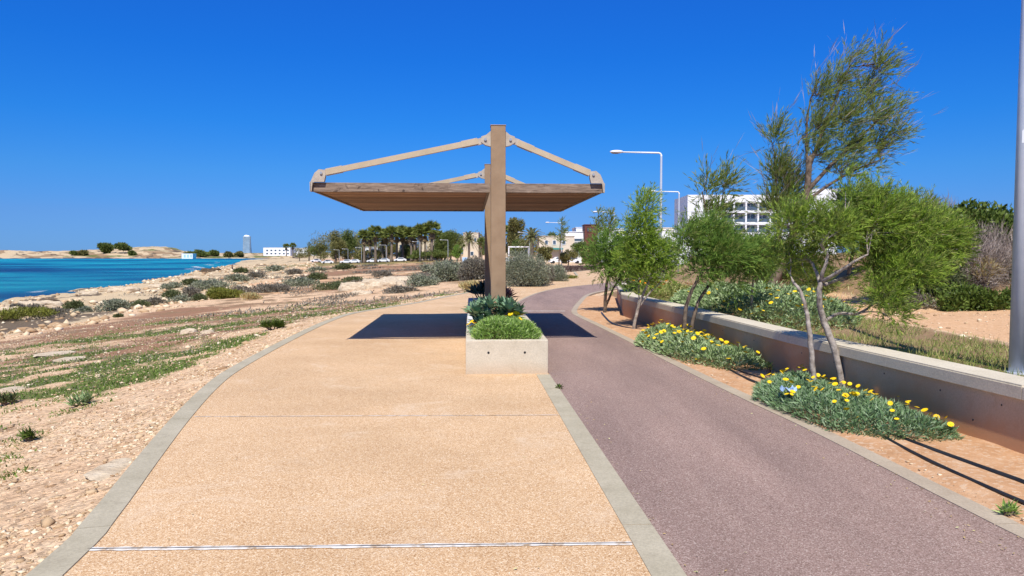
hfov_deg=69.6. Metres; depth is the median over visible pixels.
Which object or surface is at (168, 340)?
dry stubble
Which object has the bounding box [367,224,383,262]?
fan palm
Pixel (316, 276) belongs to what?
shrub
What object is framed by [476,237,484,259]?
fan palm
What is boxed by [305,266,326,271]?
shrub
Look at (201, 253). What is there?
headland bush
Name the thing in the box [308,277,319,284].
shrub
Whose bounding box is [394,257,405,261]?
parked car
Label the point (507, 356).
planter bench
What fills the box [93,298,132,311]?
shrub
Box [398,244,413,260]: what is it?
tree
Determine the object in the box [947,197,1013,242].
bank shrub
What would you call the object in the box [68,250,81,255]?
headland bush
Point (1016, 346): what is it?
street lamp
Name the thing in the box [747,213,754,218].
window
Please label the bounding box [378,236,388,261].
fan palm
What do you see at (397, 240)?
fan palm
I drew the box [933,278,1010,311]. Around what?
bank shrub
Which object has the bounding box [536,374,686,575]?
kerb
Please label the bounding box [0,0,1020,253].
sky
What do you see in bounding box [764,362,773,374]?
weed plant
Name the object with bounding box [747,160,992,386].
tamarisk tree
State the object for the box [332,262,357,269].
shrub
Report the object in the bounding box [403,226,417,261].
fan palm
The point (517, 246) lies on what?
pergola
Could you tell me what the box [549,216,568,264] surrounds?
thin tree
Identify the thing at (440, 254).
tree
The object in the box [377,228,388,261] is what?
fan palm
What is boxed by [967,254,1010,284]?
dry grass clump
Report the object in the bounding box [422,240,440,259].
cream house
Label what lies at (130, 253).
headland bush
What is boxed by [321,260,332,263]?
parked car
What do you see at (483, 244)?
tree
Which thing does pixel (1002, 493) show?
irrigation hose
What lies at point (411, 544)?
joint filler
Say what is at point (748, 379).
irrigation hose
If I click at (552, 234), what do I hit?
tree
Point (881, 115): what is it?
tamarisk tree
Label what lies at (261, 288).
shrub
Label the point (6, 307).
rock slab
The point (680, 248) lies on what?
villa
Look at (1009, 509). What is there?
weed plant
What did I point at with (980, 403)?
garden wall
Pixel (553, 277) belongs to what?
shrub
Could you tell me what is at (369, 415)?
saw cut
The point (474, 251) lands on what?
cream house
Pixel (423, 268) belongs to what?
shrub
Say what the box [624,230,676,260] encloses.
villa
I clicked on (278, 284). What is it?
shrub
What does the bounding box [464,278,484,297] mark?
agave plant
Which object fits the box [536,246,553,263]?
tree
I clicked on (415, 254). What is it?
tree
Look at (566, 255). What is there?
tree
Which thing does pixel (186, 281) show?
shrub
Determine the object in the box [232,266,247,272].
shrub
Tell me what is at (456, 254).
tree
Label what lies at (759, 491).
cycle path
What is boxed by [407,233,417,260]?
fan palm
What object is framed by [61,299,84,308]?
shrub
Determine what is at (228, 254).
headland bush
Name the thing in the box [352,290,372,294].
rock slab
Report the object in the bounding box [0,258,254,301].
sea
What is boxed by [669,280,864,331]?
flower mound
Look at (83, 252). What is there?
headland bush
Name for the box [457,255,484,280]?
shrub
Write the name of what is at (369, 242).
fan palm
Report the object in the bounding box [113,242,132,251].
headland tree
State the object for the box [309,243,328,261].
tree
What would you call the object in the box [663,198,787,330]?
tamarisk tree
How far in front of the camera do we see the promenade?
5.32 m
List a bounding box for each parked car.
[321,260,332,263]
[340,259,352,263]
[377,258,389,261]
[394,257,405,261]
[548,257,567,263]
[569,258,580,263]
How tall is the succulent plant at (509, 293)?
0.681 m
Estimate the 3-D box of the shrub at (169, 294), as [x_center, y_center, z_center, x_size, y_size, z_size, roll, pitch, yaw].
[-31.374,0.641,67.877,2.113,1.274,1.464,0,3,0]
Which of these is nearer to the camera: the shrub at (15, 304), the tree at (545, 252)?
the shrub at (15, 304)
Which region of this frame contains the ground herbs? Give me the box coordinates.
[0,290,466,479]
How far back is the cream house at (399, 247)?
261.63 m
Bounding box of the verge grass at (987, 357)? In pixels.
[640,292,1022,375]
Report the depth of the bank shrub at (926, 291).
17.31 m
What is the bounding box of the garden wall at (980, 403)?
[616,283,1023,453]
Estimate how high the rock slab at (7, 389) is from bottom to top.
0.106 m
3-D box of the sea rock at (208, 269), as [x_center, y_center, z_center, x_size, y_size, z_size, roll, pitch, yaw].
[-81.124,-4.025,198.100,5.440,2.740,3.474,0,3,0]
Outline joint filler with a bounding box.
[128,542,631,547]
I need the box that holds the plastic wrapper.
[780,385,796,392]
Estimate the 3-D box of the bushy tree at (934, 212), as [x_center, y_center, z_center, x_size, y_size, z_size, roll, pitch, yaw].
[9.082,-1.010,16.979,3.167,2.978,1.829,0,3,0]
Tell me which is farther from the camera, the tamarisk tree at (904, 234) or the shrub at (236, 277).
the shrub at (236, 277)
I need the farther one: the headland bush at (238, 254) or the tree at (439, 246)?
the headland bush at (238, 254)
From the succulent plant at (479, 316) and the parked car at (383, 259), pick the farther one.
the parked car at (383, 259)
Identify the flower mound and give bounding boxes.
[628,280,691,299]
[633,319,765,370]
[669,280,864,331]
[750,364,965,442]
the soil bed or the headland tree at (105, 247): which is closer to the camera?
the soil bed
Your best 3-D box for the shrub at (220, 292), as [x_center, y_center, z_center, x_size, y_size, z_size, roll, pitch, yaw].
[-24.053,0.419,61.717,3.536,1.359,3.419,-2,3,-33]
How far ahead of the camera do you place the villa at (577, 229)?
189.50 m
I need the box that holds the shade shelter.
[310,125,604,313]
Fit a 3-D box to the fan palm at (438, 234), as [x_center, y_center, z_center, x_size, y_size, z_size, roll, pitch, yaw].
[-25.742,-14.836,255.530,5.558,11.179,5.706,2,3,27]
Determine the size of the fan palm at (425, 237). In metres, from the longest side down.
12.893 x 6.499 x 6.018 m
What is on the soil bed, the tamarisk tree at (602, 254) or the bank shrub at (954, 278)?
the tamarisk tree at (602, 254)
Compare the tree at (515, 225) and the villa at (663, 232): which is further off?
the villa at (663, 232)
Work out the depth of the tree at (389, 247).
270.77 m
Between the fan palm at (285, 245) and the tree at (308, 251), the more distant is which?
the fan palm at (285, 245)
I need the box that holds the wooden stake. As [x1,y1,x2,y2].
[750,280,753,319]
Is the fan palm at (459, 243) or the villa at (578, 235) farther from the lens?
the fan palm at (459, 243)
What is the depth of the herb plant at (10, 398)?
10.36 m
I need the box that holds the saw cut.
[194,415,431,416]
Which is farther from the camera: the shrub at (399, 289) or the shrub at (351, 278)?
the shrub at (351, 278)
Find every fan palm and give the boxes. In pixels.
[282,243,288,256]
[289,242,296,257]
[356,229,372,262]
[362,231,373,259]
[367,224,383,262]
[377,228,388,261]
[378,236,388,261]
[383,224,400,261]
[389,227,404,261]
[397,225,407,257]
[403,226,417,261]
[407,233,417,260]
[411,222,428,261]
[419,229,431,260]
[423,219,441,260]
[434,230,441,259]
[456,240,465,260]
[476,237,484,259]
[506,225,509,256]
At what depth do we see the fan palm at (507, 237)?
188.86 m
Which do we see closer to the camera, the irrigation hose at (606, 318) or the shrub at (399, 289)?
the irrigation hose at (606, 318)
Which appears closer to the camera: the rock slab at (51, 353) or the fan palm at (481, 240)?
the rock slab at (51, 353)
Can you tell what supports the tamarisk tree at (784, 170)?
on the ground at (38, 482)
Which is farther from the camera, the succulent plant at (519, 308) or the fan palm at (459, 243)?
the fan palm at (459, 243)
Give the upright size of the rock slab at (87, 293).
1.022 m
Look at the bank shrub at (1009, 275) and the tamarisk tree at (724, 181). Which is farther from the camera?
the tamarisk tree at (724, 181)
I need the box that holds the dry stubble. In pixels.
[0,289,462,442]
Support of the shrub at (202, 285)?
on the ground at (38, 482)
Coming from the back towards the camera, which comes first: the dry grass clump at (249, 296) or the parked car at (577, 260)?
the parked car at (577, 260)
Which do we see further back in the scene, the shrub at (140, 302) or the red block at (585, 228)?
the red block at (585, 228)
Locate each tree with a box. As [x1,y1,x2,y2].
[97,242,114,253]
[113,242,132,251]
[293,247,305,260]
[304,243,312,260]
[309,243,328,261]
[329,229,348,263]
[340,228,357,256]
[354,250,370,259]
[378,241,395,258]
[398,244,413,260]
[406,250,429,261]
[425,249,451,260]
[433,235,448,259]
[440,230,463,259]
[451,245,462,260]
[481,239,484,254]
[506,217,525,247]
[509,238,534,255]
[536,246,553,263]
[546,231,560,235]
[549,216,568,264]
[557,249,578,265]
[570,241,589,264]
[575,220,652,312]
[580,248,593,264]
[588,204,606,248]
[600,206,618,238]
[610,181,688,328]
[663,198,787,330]
[675,132,765,279]
[729,229,843,294]
[734,91,828,279]
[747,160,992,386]
[766,21,945,286]
[804,179,870,279]
[845,181,978,293]
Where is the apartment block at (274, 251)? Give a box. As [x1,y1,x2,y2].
[263,247,295,255]
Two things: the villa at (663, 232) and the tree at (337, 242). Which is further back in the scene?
the tree at (337, 242)
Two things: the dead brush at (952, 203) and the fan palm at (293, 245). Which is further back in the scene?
the fan palm at (293, 245)
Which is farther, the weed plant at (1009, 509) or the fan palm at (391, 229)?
the fan palm at (391, 229)
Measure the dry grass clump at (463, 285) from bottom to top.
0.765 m
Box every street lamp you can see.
[610,150,661,279]
[653,190,679,271]
[1004,0,1023,374]
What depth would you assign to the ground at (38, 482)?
13.15 m
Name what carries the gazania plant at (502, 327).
on the planter bench
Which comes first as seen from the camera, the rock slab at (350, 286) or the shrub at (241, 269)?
the rock slab at (350, 286)
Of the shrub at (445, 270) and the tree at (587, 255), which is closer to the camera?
the shrub at (445, 270)
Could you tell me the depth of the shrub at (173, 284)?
94.38 m
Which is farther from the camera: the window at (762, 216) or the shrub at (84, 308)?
the window at (762, 216)
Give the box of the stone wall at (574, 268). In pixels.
[563,265,601,271]
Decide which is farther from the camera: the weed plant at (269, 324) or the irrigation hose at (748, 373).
the weed plant at (269, 324)
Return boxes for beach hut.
[181,253,196,258]
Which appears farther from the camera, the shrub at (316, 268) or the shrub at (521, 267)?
the shrub at (316, 268)
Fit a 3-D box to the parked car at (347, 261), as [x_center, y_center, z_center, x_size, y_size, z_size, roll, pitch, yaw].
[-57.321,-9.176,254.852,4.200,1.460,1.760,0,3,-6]
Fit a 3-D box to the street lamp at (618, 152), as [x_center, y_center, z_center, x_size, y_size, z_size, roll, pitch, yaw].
[6.138,-3.294,36.384,2.645,7.000,0.291,0,3,0]
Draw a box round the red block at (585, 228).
[582,224,596,262]
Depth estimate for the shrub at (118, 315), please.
44.88 m
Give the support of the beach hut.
on the ground at (38, 482)
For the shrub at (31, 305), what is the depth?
63.86 m
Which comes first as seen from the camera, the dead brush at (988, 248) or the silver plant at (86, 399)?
the silver plant at (86, 399)
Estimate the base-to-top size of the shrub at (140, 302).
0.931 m
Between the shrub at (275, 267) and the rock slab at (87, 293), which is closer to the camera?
the rock slab at (87, 293)
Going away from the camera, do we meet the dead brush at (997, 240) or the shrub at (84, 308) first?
the dead brush at (997, 240)
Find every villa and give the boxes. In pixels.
[365,247,381,259]
[564,231,583,262]
[572,227,607,230]
[597,228,623,261]
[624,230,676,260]
[666,239,689,263]
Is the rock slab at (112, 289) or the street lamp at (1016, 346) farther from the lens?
the rock slab at (112, 289)
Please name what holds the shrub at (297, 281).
on the ground at (38, 482)
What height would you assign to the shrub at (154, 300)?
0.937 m
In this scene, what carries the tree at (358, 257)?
on the ground at (38, 482)
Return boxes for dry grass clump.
[240,292,263,299]
[458,278,478,289]
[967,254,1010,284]
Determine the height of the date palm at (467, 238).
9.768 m
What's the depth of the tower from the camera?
4574.78 m
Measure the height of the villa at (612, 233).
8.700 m
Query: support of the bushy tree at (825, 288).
on the ground at (38, 482)
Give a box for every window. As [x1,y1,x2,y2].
[574,238,583,241]
[747,203,755,206]
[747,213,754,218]
[759,213,766,218]
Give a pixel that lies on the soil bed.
(992, 455)
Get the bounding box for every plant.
[0,306,59,319]
[0,389,21,405]
[15,424,41,441]
[61,391,96,406]
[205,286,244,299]
[258,318,286,329]
[461,294,518,317]
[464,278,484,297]
[464,303,494,322]
[466,320,475,334]
[470,311,543,339]
[497,297,527,317]
[506,286,518,297]
[563,274,578,278]
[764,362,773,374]
[993,498,1021,515]
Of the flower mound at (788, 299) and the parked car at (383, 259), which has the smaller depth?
the flower mound at (788, 299)
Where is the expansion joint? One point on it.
(208, 547)
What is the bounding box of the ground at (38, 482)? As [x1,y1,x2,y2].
[0,242,1023,575]
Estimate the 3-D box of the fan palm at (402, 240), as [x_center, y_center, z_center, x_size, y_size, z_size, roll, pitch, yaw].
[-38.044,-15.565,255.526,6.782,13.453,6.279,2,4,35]
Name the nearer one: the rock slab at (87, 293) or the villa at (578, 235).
the rock slab at (87, 293)
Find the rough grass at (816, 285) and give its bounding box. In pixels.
[621,253,1002,302]
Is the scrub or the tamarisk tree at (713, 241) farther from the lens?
the scrub
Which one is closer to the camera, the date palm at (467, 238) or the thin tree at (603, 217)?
the thin tree at (603, 217)
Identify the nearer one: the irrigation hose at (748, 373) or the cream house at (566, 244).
the irrigation hose at (748, 373)
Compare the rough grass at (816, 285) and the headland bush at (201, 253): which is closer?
the rough grass at (816, 285)
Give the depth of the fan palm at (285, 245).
698.37 m
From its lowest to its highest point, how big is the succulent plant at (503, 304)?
0.627 m
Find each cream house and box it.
[398,240,416,260]
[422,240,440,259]
[463,232,479,257]
[537,236,574,262]
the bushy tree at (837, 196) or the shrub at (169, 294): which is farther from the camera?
the shrub at (169, 294)
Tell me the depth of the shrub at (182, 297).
58.77 m
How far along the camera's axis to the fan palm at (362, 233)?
253.87 m
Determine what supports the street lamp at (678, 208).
on the ground at (38, 482)
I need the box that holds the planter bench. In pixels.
[466,298,547,373]
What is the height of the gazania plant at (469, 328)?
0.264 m
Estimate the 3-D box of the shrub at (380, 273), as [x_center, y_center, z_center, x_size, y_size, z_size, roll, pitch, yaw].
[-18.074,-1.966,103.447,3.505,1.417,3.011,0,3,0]
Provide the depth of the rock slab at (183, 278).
137.21 m
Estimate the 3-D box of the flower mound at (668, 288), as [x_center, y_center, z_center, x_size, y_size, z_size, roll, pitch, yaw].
[4.245,-0.008,21.475,2.396,0.552,6.361,1,3,13]
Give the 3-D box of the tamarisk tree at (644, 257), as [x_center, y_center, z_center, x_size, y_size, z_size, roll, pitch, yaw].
[2.770,-0.630,15.135,1.618,3.101,1.554,2,3,34]
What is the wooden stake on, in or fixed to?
in the flower mound at (788, 299)
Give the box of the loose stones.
[0,262,1023,575]
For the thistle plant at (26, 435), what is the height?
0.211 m
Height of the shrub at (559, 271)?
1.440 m
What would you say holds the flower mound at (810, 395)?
on the soil bed
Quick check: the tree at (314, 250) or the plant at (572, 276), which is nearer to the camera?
the plant at (572, 276)
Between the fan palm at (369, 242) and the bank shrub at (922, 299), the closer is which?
the bank shrub at (922, 299)
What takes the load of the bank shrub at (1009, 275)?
on the ground at (38, 482)
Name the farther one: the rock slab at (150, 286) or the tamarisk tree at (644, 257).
the rock slab at (150, 286)
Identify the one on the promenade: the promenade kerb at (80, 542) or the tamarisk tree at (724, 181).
the promenade kerb at (80, 542)
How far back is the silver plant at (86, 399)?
9.33 m
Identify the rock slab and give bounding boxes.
[0,306,19,311]
[0,386,28,392]
[18,300,62,307]
[33,350,75,357]
[53,356,84,362]
[79,291,97,294]
[84,458,132,480]
[107,286,139,292]
[146,284,161,288]
[179,276,201,280]
[180,328,197,333]
[200,330,214,333]
[338,282,366,290]
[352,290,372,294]
[360,277,405,288]
[380,276,416,282]
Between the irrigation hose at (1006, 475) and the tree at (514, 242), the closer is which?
the irrigation hose at (1006, 475)
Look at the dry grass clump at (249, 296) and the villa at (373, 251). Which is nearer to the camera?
the dry grass clump at (249, 296)
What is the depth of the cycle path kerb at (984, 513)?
5.78 m
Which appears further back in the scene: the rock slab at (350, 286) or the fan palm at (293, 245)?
the fan palm at (293, 245)
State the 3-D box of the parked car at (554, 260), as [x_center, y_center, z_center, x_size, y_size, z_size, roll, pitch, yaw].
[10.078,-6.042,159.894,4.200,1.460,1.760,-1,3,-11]
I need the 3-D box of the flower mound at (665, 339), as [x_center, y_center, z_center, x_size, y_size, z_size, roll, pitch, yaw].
[2.756,0.846,11.794,1.229,0.442,4.188,0,3,-5]
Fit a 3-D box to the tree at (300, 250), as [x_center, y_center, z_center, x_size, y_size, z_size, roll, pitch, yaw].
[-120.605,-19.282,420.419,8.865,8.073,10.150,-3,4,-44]
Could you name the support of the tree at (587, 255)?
on the ground at (38, 482)
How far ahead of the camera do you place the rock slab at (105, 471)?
5.72 m
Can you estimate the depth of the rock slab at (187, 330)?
22.93 m
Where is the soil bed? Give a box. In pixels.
[577,296,1023,524]
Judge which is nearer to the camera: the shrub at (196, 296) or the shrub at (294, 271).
the shrub at (196, 296)
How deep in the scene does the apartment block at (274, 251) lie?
799.07 m
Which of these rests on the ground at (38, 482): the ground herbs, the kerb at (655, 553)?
the ground herbs
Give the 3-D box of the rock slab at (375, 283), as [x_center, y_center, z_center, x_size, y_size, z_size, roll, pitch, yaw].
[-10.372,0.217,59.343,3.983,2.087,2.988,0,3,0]
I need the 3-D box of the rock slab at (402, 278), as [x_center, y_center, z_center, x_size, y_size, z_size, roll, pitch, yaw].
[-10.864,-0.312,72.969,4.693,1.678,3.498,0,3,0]
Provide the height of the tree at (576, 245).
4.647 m
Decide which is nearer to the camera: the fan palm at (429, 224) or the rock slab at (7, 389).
the rock slab at (7, 389)
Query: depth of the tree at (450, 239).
245.33 m
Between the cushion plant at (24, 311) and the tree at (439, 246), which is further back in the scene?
the tree at (439, 246)
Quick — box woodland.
[294,228,536,260]
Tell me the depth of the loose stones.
10.63 m
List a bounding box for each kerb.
[25,271,580,575]
[517,281,613,301]
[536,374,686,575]
[571,275,1023,538]
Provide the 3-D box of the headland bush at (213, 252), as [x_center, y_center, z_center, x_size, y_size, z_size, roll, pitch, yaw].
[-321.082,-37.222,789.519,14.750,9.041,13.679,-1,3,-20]
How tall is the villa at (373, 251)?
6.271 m
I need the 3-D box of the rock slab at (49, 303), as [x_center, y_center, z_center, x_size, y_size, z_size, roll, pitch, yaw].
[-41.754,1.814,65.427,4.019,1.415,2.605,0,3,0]
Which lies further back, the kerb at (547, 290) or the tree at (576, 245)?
the tree at (576, 245)
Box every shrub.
[9,303,24,307]
[21,303,43,308]
[47,306,72,314]
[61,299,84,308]
[71,305,92,312]
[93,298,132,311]
[112,313,123,317]
[125,298,151,307]
[144,296,167,304]
[159,281,183,288]
[161,289,181,298]
[165,293,194,302]
[180,277,199,285]
[181,286,200,297]
[187,278,238,290]
[191,292,207,300]
[224,272,250,281]
[229,284,252,291]
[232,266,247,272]
[244,282,291,292]
[246,271,266,277]
[264,264,284,271]
[269,282,289,289]
[279,277,315,286]
[284,268,303,274]
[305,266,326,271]
[306,272,327,279]
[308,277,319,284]
[311,279,350,290]
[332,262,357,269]
[340,275,362,281]
[371,270,394,276]
[382,284,419,293]
[405,272,440,286]
[419,263,431,272]
[428,258,463,281]
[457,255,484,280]
[506,247,551,286]
[523,263,554,285]
[547,262,569,280]
[881,286,938,309]
[909,263,974,294]
[912,283,947,297]
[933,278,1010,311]
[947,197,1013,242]
[985,285,1010,310]
[1003,260,1011,283]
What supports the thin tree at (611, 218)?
on the ground at (38, 482)
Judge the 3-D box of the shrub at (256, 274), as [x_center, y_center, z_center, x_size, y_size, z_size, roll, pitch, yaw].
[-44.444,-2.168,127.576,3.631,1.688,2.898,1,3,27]
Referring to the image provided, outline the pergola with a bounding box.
[508,246,528,259]
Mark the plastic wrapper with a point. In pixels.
(782, 388)
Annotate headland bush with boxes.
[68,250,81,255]
[77,250,89,255]
[127,250,136,255]
[183,249,209,256]
[207,249,219,255]
[223,251,233,256]
[233,251,243,256]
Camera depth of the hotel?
199.42 m
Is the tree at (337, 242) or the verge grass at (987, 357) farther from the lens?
the tree at (337, 242)
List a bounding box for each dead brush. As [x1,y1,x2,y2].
[920,190,966,208]
[955,228,1011,289]
[961,218,1012,284]
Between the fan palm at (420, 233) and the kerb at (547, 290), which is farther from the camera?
the fan palm at (420, 233)
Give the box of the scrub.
[16,261,584,325]
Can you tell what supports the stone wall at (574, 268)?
on the ground at (38, 482)
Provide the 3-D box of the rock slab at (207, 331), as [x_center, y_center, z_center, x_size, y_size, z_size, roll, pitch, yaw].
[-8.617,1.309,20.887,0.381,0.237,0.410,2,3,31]
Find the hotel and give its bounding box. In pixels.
[674,189,836,253]
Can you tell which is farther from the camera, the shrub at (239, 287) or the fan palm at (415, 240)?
the fan palm at (415, 240)
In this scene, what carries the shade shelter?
on the planter bench
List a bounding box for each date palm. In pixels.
[458,231,479,257]
[516,227,548,260]
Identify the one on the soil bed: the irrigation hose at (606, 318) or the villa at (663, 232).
the irrigation hose at (606, 318)
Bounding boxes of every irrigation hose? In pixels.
[601,312,645,329]
[718,362,757,383]
[726,365,785,386]
[867,427,1023,504]
[872,425,1023,483]
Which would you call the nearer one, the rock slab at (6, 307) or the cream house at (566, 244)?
the rock slab at (6, 307)
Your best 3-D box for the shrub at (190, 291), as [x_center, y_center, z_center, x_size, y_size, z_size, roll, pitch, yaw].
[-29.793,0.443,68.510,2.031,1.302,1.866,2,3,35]
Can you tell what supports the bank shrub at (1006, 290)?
on the ground at (38, 482)
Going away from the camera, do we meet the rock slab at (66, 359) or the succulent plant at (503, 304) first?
the succulent plant at (503, 304)
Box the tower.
[243,235,251,252]
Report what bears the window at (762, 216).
in the hotel
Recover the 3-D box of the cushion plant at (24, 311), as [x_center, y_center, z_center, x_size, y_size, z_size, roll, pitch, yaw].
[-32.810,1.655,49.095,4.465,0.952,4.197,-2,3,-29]
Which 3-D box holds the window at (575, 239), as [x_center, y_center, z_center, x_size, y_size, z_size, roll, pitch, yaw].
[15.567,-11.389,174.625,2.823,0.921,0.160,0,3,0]
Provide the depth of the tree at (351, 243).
267.21 m
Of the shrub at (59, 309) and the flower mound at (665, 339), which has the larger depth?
the shrub at (59, 309)
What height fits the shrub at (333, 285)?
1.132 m
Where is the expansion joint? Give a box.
[89,541,631,550]
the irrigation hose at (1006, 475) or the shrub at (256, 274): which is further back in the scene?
the shrub at (256, 274)
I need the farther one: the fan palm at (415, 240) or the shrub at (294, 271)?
the fan palm at (415, 240)
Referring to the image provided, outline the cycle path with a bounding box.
[517,272,1023,575]
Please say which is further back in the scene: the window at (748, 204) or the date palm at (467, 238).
the date palm at (467, 238)
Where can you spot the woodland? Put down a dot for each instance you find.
(329, 250)
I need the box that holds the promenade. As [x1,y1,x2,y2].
[64,260,650,575]
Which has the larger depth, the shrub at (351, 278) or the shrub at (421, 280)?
the shrub at (351, 278)
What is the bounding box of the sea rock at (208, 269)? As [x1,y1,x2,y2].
[200,268,220,271]
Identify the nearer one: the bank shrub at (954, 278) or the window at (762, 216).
the bank shrub at (954, 278)

